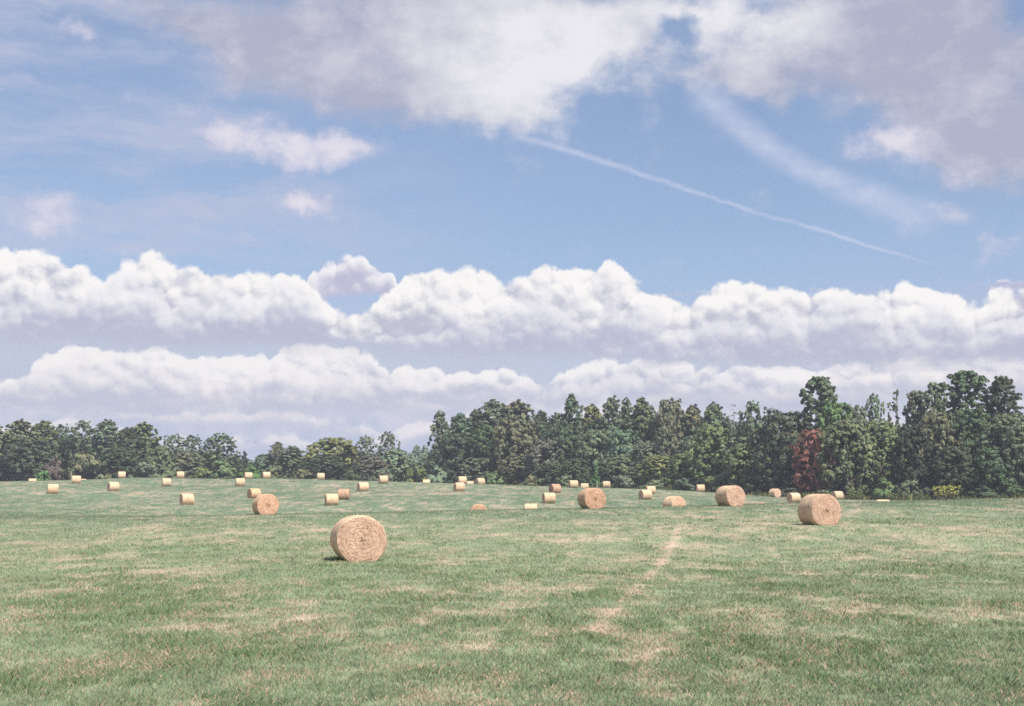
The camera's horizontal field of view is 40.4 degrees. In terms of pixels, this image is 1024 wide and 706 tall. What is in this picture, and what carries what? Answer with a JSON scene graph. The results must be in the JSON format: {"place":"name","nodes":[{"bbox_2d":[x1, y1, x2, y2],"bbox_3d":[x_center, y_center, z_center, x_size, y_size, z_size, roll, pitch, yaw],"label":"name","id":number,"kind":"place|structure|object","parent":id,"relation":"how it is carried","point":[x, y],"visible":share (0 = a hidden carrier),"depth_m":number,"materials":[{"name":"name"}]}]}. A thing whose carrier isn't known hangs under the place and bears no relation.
{"place":"outdoors","nodes":[
{"label":"outdoors","id":0,"kind":"place"},
{"bbox_2d":[0,477,1023,705],"bbox_3d":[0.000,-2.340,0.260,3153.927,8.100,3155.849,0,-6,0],"label":"field","id":1,"kind":"structure","parent":0,"point":[243,490],"depth_m":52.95,"materials":[{"name":"green plant"}]},
{"bbox_2d":[0,426,14,476],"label":"forest tree","id":2,"kind":"object","parent":1,"relation":"on","point":[6,438],"visible":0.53,"depth_m":347.13,"materials":[{"name":"green plant"}]},
{"bbox_2d":[0,418,39,476],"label":"forest tree","id":3,"kind":"object","parent":1,"relation":"on","point":[19,428],"visible":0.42,"depth_m":353.92,"materials":[{"name":"green plant"}]},
{"bbox_2d":[0,438,58,480],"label":"broadleaf tree","id":4,"kind":"object","parent":1,"relation":"on","point":[27,446],"visible":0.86,"depth_m":336.51,"materials":[{"name":"green plant"}]},
{"bbox_2d":[28,420,64,470],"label":"forest tree","id":5,"kind":"object","parent":1,"relation":"on","point":[43,428],"visible":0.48,"depth_m":358.01,"materials":[{"name":"green plant"}]},
{"bbox_2d":[44,454,66,479],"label":"shrub","id":6,"kind":"object","parent":1,"relation":"on","point":[53,469],"visible":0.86,"depth_m":333.50,"materials":[{"name":"brown plant"}]},
{"bbox_2d":[65,420,100,478],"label":"open crowned tree","id":7,"kind":"object","parent":1,"relation":"on","point":[84,426],"visible":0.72,"depth_m":352.95,"materials":[{"name":"green plant"}]},
{"bbox_2d":[60,451,111,479],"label":"shrub","id":8,"kind":"object","parent":1,"relation":"on","point":[83,463],"visible":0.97,"depth_m":332.84,"materials":[{"name":"green plant"}]},
{"bbox_2d":[83,419,118,476],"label":"forest tree","id":9,"kind":"object","parent":1,"relation":"on","point":[103,430],"visible":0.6,"depth_m":350.34,"materials":[{"name":"green plant"}]},
{"bbox_2d":[96,446,142,478],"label":"broadleaf tree","id":10,"kind":"object","parent":1,"relation":"on","point":[108,457],"visible":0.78,"depth_m":338.77,"materials":[{"name":"green plant"}]},
{"bbox_2d":[106,427,146,476],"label":"forest tree","id":11,"kind":"object","parent":1,"relation":"on","point":[126,435],"visible":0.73,"depth_m":344.42,"materials":[{"name":"green plant"}]},
{"bbox_2d":[126,461,158,477],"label":"shrub","id":12,"kind":"object","parent":1,"relation":"on","point":[143,468],"visible":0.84,"depth_m":334.92,"materials":[{"name":"green plant"}]},
{"bbox_2d":[128,421,161,477],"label":"forest tree","id":13,"kind":"object","parent":1,"relation":"on","point":[143,430],"visible":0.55,"depth_m":350.43,"materials":[{"name":"green plant"}]},
{"bbox_2d":[144,446,177,475],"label":"broadleaf tree","id":14,"kind":"object","parent":1,"relation":"on","point":[164,453],"visible":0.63,"depth_m":341.51,"materials":[{"name":"green plant"}]},
{"bbox_2d":[151,465,175,477],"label":"shrub","id":15,"kind":"object","parent":1,"relation":"on","point":[168,473],"visible":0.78,"depth_m":333.89,"materials":[{"name":"green plant"}]},
{"bbox_2d":[161,433,189,470],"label":"open crowned tree","id":16,"kind":"object","parent":1,"relation":"on","point":[169,440],"visible":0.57,"depth_m":361.35,"materials":[{"name":"green plant"}]},
{"bbox_2d":[170,452,208,477],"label":"broadleaf tree","id":17,"kind":"object","parent":1,"relation":"on","point":[193,459],"visible":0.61,"depth_m":346.89,"materials":[{"name":"green plant"}]},
{"bbox_2d":[184,434,203,454],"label":"open crowned tree","id":18,"kind":"object","parent":1,"relation":"on","point":[191,447],"visible":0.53,"depth_m":364.09,"materials":[{"name":"green plant"}]},
{"bbox_2d":[199,431,240,468],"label":"open crowned tree","id":19,"kind":"object","parent":1,"relation":"on","point":[224,437],"visible":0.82,"depth_m":358.89,"materials":[{"name":"green plant"}]},
{"bbox_2d":[203,460,237,478],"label":"shrub","id":20,"kind":"object","parent":1,"relation":"on","point":[225,471],"visible":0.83,"depth_m":337.06,"materials":[{"name":"green plant"}]},
{"bbox_2d":[236,464,261,478],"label":"shrub","id":21,"kind":"object","parent":1,"relation":"on","point":[256,473],"visible":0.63,"depth_m":339.72,"materials":[{"name":"green plant"}]},
{"bbox_2d":[249,454,274,478],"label":"broadleaf tree","id":22,"kind":"object","parent":1,"relation":"on","point":[259,465],"visible":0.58,"depth_m":358.15,"materials":[{"name":"green plant"}]},
{"bbox_2d":[252,493,278,514],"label":"hay bale","id":23,"kind":"object","parent":1,"relation":"on","point":[267,503],"visible":0.9,"depth_m":92.81},
{"bbox_2d":[264,441,285,474],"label":"forest tree","id":24,"kind":"object","parent":1,"relation":"on","point":[276,447],"visible":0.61,"depth_m":358.38,"materials":[{"name":"green plant"}]},
{"bbox_2d":[262,465,289,478],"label":"shrub","id":25,"kind":"object","parent":1,"relation":"on","point":[273,472],"visible":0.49,"depth_m":339.37,"materials":[{"name":"green plant"}]},
{"bbox_2d":[274,446,307,476],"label":"forest tree","id":26,"kind":"object","parent":1,"relation":"on","point":[294,455],"visible":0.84,"depth_m":353.15,"materials":[{"name":"green plant"}]},
{"bbox_2d":[302,453,349,479],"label":"broadleaf tree","id":27,"kind":"object","parent":1,"relation":"on","point":[313,464],"visible":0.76,"depth_m":341.11,"materials":[{"name":"green plant"}]},
{"bbox_2d":[303,437,366,479],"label":"broadleaf tree","id":28,"kind":"object","parent":1,"relation":"on","point":[329,444],"visible":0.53,"depth_m":351.80,"materials":[{"name":"green plant"}]},
{"bbox_2d":[341,468,365,480],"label":"shrub","id":29,"kind":"object","parent":1,"relation":"on","point":[349,475],"visible":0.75,"depth_m":334.78,"materials":[{"name":"green plant"}]},
{"bbox_2d":[330,512,388,561],"bbox_3d":[-4.691,5.692,42.428,1.722,1.646,1.695,2,-7,-15],"label":"hay bale","id":30,"kind":"object","parent":1,"relation":"on","point":[356,538],"visible":0.9,"depth_m":41.74},
{"bbox_2d":[355,435,378,455],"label":"open crowned tree","id":31,"kind":"object","parent":1,"relation":"on","point":[368,439],"visible":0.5,"depth_m":364.96,"materials":[{"name":"green plant"}]},
{"bbox_2d":[350,455,390,480],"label":"broadleaf tree","id":32,"kind":"object","parent":1,"relation":"on","point":[372,462],"visible":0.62,"depth_m":341.13,"materials":[{"name":"green plant"}]},
{"bbox_2d":[371,431,400,467],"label":"open crowned tree","id":33,"kind":"object","parent":1,"relation":"on","point":[390,438],"visible":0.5,"depth_m":358.55,"materials":[{"name":"green plant"}]},
{"bbox_2d":[377,449,410,481],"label":"broadleaf tree","id":34,"kind":"object","parent":1,"relation":"on","point":[393,456],"visible":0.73,"depth_m":351.21,"materials":[{"name":"green plant"}]},
{"bbox_2d":[405,465,425,482],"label":"shrub","id":35,"kind":"object","parent":1,"relation":"on","point":[411,472],"visible":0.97,"depth_m":334.32,"materials":[{"name":"green plant"}]},
{"bbox_2d":[426,464,449,482],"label":"shrub","id":36,"kind":"object","parent":1,"relation":"on","point":[434,478],"visible":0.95,"depth_m":331.16,"materials":[{"name":"green plant"}]},
{"bbox_2d":[427,410,451,473],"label":"columnar tree","id":37,"kind":"object","parent":1,"relation":"on","point":[440,419],"visible":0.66,"depth_m":348.20,"materials":[{"name":"green plant"}]},
{"bbox_2d":[431,433,484,482],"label":"broadleaf tree","id":38,"kind":"object","parent":1,"relation":"on","point":[460,444],"visible":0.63,"depth_m":337.17,"materials":[{"name":"green plant"}]},
{"bbox_2d":[443,413,478,471],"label":"forest tree","id":39,"kind":"object","parent":1,"relation":"on","point":[459,423],"visible":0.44,"depth_m":349.84,"materials":[{"name":"green plant"}]},
{"bbox_2d":[455,457,496,483],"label":"broadleaf tree","id":40,"kind":"object","parent":1,"relation":"on","point":[464,470],"visible":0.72,"depth_m":329.52,"materials":[{"name":"green plant"}]},
{"bbox_2d":[457,424,508,483],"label":"broadleaf tree","id":41,"kind":"object","parent":1,"relation":"on","point":[479,435],"visible":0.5,"depth_m":332.72,"materials":[{"name":"green plant"}]},
{"bbox_2d":[469,398,508,468],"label":"forest tree","id":42,"kind":"object","parent":1,"relation":"on","point":[492,407],"visible":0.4,"depth_m":346.83,"materials":[{"name":"green plant"}]},
{"bbox_2d":[484,471,508,484],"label":"shrub","id":43,"kind":"object","parent":1,"relation":"on","point":[494,477],"visible":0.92,"depth_m":321.10,"materials":[{"name":"green plant"}]},
{"bbox_2d":[0,414,1023,496],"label":"woods","id":44,"kind":"object","parent":1,"relation":"on","point":[427,465],"visible":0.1,"depth_m":344.78,"materials":[{"name":"green plant"}]},
{"bbox_2d":[480,414,544,484],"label":"broadleaf tree","id":45,"kind":"object","parent":1,"relation":"on","point":[520,426],"visible":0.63,"depth_m":328.25,"materials":[{"name":"green plant"}]},
{"bbox_2d":[4,477,1023,499],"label":"undergrowth","id":46,"kind":"object","parent":1,"relation":"on","point":[925,497],"visible":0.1,"depth_m":237.66,"materials":[{"name":"green plant"}]},
{"bbox_2d":[494,454,534,484],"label":"broadleaf tree","id":47,"kind":"object","parent":1,"relation":"on","point":[511,458],"visible":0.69,"depth_m":321.84,"materials":[{"name":"green plant"}]},
{"bbox_2d":[492,399,544,464],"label":"forest tree","id":48,"kind":"object","parent":1,"relation":"on","point":[517,408],"visible":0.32,"depth_m":342.84,"materials":[{"name":"green plant"}]},
{"bbox_2d":[523,438,564,483],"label":"broadleaf tree","id":49,"kind":"object","parent":1,"relation":"on","point":[535,456],"visible":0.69,"depth_m":317.99,"materials":[{"name":"green plant"}]},
{"bbox_2d":[533,410,556,460],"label":"forest tree","id":50,"kind":"object","parent":1,"relation":"on","point":[541,417],"visible":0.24,"depth_m":344.16,"materials":[{"name":"green plant"}]},
{"bbox_2d":[532,461,563,485],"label":"broadleaf tree","id":51,"kind":"object","parent":1,"relation":"on","point":[548,478],"visible":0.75,"depth_m":313.56,"materials":[{"name":"green plant"}]},
{"bbox_2d":[547,424,582,483],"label":"broadleaf tree","id":52,"kind":"object","parent":1,"relation":"on","point":[567,445],"visible":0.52,"depth_m":318.88,"materials":[{"name":"green plant"}]},
{"bbox_2d":[557,393,586,460],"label":"columnar tree","id":53,"kind":"object","parent":1,"relation":"on","point":[572,407],"visible":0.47,"depth_m":326.14,"materials":[{"name":"green plant"}]},
{"bbox_2d":[557,458,592,485],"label":"broadleaf tree","id":54,"kind":"object","parent":1,"relation":"on","point":[572,466],"visible":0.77,"depth_m":310.19,"materials":[{"name":"green plant"}]},
{"bbox_2d":[577,488,605,508],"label":"hay bale","id":55,"kind":"object","parent":1,"relation":"on","point":[592,498],"visible":0.91,"depth_m":91.84},
{"bbox_2d":[580,403,603,466],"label":"forest tree","id":56,"kind":"object","parent":1,"relation":"on","point":[594,412],"visible":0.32,"depth_m":333.08,"materials":[{"name":"green plant"}]},
{"bbox_2d":[574,428,619,486],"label":"broadleaf tree","id":57,"kind":"object","parent":1,"relation":"on","point":[594,438],"visible":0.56,"depth_m":314.71,"materials":[{"name":"green plant"}]},
{"bbox_2d":[591,395,630,465],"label":"forest tree","id":58,"kind":"object","parent":1,"relation":"on","point":[611,405],"visible":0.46,"depth_m":327.03,"materials":[{"name":"green plant"}]},
{"bbox_2d":[595,454,638,486],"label":"broadleaf tree","id":59,"kind":"object","parent":1,"relation":"on","point":[620,460],"visible":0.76,"depth_m":304.12,"materials":[{"name":"green plant"}]},
{"bbox_2d":[598,427,644,480],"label":"broadleaf tree","id":60,"kind":"object","parent":1,"relation":"on","point":[627,445],"visible":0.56,"depth_m":312.51,"materials":[{"name":"green plant"}]},
{"bbox_2d":[610,475,637,487],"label":"shrub","id":61,"kind":"object","parent":1,"relation":"on","point":[626,481],"visible":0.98,"depth_m":297.44,"materials":[{"name":"green plant"}]},
{"bbox_2d":[620,396,656,453],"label":"forest tree","id":62,"kind":"object","parent":1,"relation":"on","point":[641,407],"visible":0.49,"depth_m":322.05,"materials":[{"name":"green plant"}]},
{"bbox_2d":[624,440,666,486],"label":"broadleaf tree","id":63,"kind":"object","parent":1,"relation":"on","point":[640,449],"visible":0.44,"depth_m":304.60,"materials":[{"name":"green plant"}]},
{"bbox_2d":[633,455,676,487],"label":"broadleaf tree","id":64,"kind":"object","parent":1,"relation":"on","point":[651,460],"visible":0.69,"depth_m":296.15,"materials":[{"name":"green plant"}]},
{"bbox_2d":[652,422,683,475],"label":"open crowned tree","id":65,"kind":"object","parent":1,"relation":"on","point":[667,431],"visible":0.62,"depth_m":304.80,"materials":[{"name":"green plant"}]},
{"bbox_2d":[650,397,688,479],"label":"broadleaf tree","id":66,"kind":"object","parent":1,"relation":"on","point":[670,413],"visible":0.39,"depth_m":312.63,"materials":[{"name":"green plant"}]},
{"bbox_2d":[662,496,685,505],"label":"hay bale","id":67,"kind":"object","parent":1,"relation":"on","point":[673,501],"visible":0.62,"depth_m":118.78},
{"bbox_2d":[664,453,703,487],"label":"broadleaf tree","id":68,"kind":"object","parent":1,"relation":"on","point":[678,459],"visible":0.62,"depth_m":291.85,"materials":[{"name":"green plant"}]},
{"bbox_2d":[667,404,704,450],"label":"forest tree","id":69,"kind":"object","parent":1,"relation":"on","point":[693,411],"visible":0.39,"depth_m":311.36,"materials":[{"name":"green plant"}]},
{"bbox_2d":[674,476,698,489],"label":"shrub","id":70,"kind":"object","parent":1,"relation":"on","point":[684,482],"visible":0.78,"depth_m":283.28,"materials":[{"name":"green plant"}]},
{"bbox_2d":[671,435,710,477],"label":"broadleaf tree","id":71,"kind":"object","parent":1,"relation":"on","point":[679,449],"visible":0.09,"depth_m":298.10,"materials":[{"name":"green plant"}]},
{"bbox_2d":[683,423,732,489],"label":"broadleaf tree","id":72,"kind":"object","parent":1,"relation":"on","point":[711,434],"visible":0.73,"depth_m":283.90,"materials":[{"name":"green plant"}]},
{"bbox_2d":[693,401,733,474],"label":"forest tree","id":73,"kind":"object","parent":1,"relation":"on","point":[713,414],"visible":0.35,"depth_m":299.61,"materials":[{"name":"green plant"}]},
{"bbox_2d":[702,474,727,490],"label":"shrub","id":74,"kind":"object","parent":1,"relation":"on","point":[711,481],"visible":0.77,"depth_m":273.09,"materials":[{"name":"green plant"}]},
{"bbox_2d":[715,485,745,505],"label":"hay bale","id":75,"kind":"object","parent":1,"relation":"on","point":[733,495],"visible":0.93,"depth_m":92.92},
{"bbox_2d":[712,433,754,485],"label":"forest tree","id":76,"kind":"object","parent":1,"relation":"on","point":[733,440],"visible":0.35,"depth_m":277.71,"materials":[{"name":"green plant"}]},
{"bbox_2d":[721,443,770,489],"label":"broadleaf tree","id":77,"kind":"object","parent":1,"relation":"on","point":[741,451],"visible":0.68,"depth_m":267.95,"materials":[{"name":"green plant"}]},
{"bbox_2d":[738,400,770,462],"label":"open crowned tree","id":78,"kind":"object","parent":1,"relation":"on","point":[751,407],"visible":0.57,"depth_m":278.50,"materials":[{"name":"green plant"}]},
{"bbox_2d":[746,408,816,492],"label":"broadleaf tree","id":79,"kind":"object","parent":1,"relation":"on","point":[784,437],"visible":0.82,"depth_m":257.59,"materials":[{"name":"green plant"}]},
{"bbox_2d":[789,428,837,493],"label":"broadleaf tree","id":80,"kind":"object","parent":1,"relation":"on","point":[798,465],"visible":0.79,"depth_m":249.75,"materials":[{"name":"green plant"}]},
{"bbox_2d":[797,492,840,524],"bbox_3d":[14.059,7.195,63.598,1.710,1.640,1.680,2,-7,-15],"label":"hay bale","id":81,"kind":"object","parent":1,"relation":"on","point":[820,509],"visible":0.94,"depth_m":62.94},
{"bbox_2d":[799,376,842,430],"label":"pine tree","id":82,"kind":"object","parent":1,"relation":"on","point":[823,385],"visible":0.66,"depth_m":270.23,"materials":[{"name":"green plant"}]},
{"bbox_2d":[814,399,858,493],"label":"broadleaf tree","id":83,"kind":"object","parent":1,"relation":"on","point":[831,413],"visible":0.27,"depth_m":261.63,"materials":[{"name":"green plant"}]},
{"bbox_2d":[815,417,883,496],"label":"broadleaf tree","id":84,"kind":"object","parent":1,"relation":"on","point":[837,440],"visible":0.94,"depth_m":245.58,"materials":[{"name":"green plant"}]},
{"bbox_2d":[838,404,872,484],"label":"broadleaf tree","id":85,"kind":"object","parent":1,"relation":"on","point":[862,414],"visible":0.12,"depth_m":261.26,"materials":[{"name":"green plant"}]},
{"bbox_2d":[866,393,890,422],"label":"open crowned tree","id":86,"kind":"object","parent":1,"relation":"on","point":[872,401],"visible":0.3,"depth_m":276.51,"materials":[{"name":"green plant"}]},
{"bbox_2d":[856,419,906,496],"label":"broadleaf tree","id":87,"kind":"object","parent":1,"relation":"on","point":[885,431],"visible":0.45,"depth_m":249.69,"materials":[{"name":"green plant"}]},
{"bbox_2d":[872,478,900,499],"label":"shrub","id":88,"kind":"object","parent":1,"relation":"on","point":[880,491],"visible":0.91,"depth_m":233.29,"materials":[{"name":"green plant"}]},
{"bbox_2d":[887,389,899,425],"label":"vine covered snag","id":89,"kind":"object","parent":1,"relation":"on","point":[894,406],"visible":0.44,"depth_m":266.87,"materials":[{"name":"green plant"}]},
{"bbox_2d":[895,480,924,499],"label":"shrub","id":90,"kind":"object","parent":1,"relation":"on","point":[903,488],"visible":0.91,"depth_m":231.71,"materials":[{"name":"green plant"}]},
{"bbox_2d":[886,424,939,494],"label":"broadleaf tree","id":91,"kind":"object","parent":1,"relation":"on","point":[904,447],"visible":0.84,"depth_m":239.25,"materials":[{"name":"green plant"}]},
{"bbox_2d":[902,390,926,425],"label":"pine tree","id":92,"kind":"object","parent":1,"relation":"on","point":[914,402],"visible":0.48,"depth_m":269.01,"materials":[{"name":"green plant"}]},
{"bbox_2d":[918,382,954,474],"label":"pine tree","id":93,"kind":"object","parent":1,"relation":"on","point":[933,387],"visible":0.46,"depth_m":265.85,"materials":[{"name":"green plant"}]},
{"bbox_2d":[911,410,970,496],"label":"broadleaf tree","id":94,"kind":"object","parent":1,"relation":"on","point":[944,422],"visible":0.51,"depth_m":240.42,"materials":[{"name":"green plant"}]},
{"bbox_2d":[932,484,960,499],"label":"weed clump","id":95,"kind":"object","parent":1,"relation":"on","point":[950,493],"visible":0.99,"depth_m":226.57,"materials":[{"name":"yellow plant"}]},
{"bbox_2d":[930,445,982,497],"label":"broadleaf tree","id":96,"kind":"object","parent":1,"relation":"on","point":[950,453],"visible":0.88,"depth_m":233.16,"materials":[{"name":"green plant"}]},
{"bbox_2d":[934,370,998,425],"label":"pine tree","id":97,"kind":"object","parent":1,"relation":"on","point":[976,383],"visible":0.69,"depth_m":255.68,"materials":[{"name":"green plant"}]},
{"bbox_2d":[951,405,1002,490],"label":"broadleaf tree","id":98,"kind":"object","parent":1,"relation":"on","point":[979,417],"visible":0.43,"depth_m":239.23,"materials":[{"name":"green plant"}]},
{"bbox_2d":[964,485,998,497],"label":"shrub","id":99,"kind":"object","parent":1,"relation":"on","point":[988,492],"visible":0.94,"depth_m":228.24,"materials":[{"name":"green plant"}]},
{"bbox_2d":[968,446,1015,497],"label":"broadleaf tree","id":100,"kind":"object","parent":1,"relation":"on","point":[982,459],"visible":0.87,"depth_m":231.02,"materials":[{"name":"green plant"}]},
{"bbox_2d":[975,412,1023,488],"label":"broadleaf tree","id":101,"kind":"object","parent":1,"relation":"on","point":[1012,423],"visible":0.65,"depth_m":233.33,"materials":[{"name":"green plant"}]},
{"bbox_2d":[983,375,1023,472],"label":"pine tree","id":102,"kind":"object","parent":1,"relation":"on","point":[1000,384],"visible":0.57,"depth_m":250.90,"materials":[{"name":"green plant"}]},
{"bbox_2d":[997,482,1023,497],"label":"shrub","id":103,"kind":"object","parent":1,"relation":"on","point":[1016,489],"visible":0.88,"depth_m":225.98,"materials":[{"name":"green plant"}]},
{"bbox_2d":[0,0,1023,461],"label":"sky","id":104,"kind":"structure","parent":0,"point":[259,223],"materials":[{"name":"blue"}]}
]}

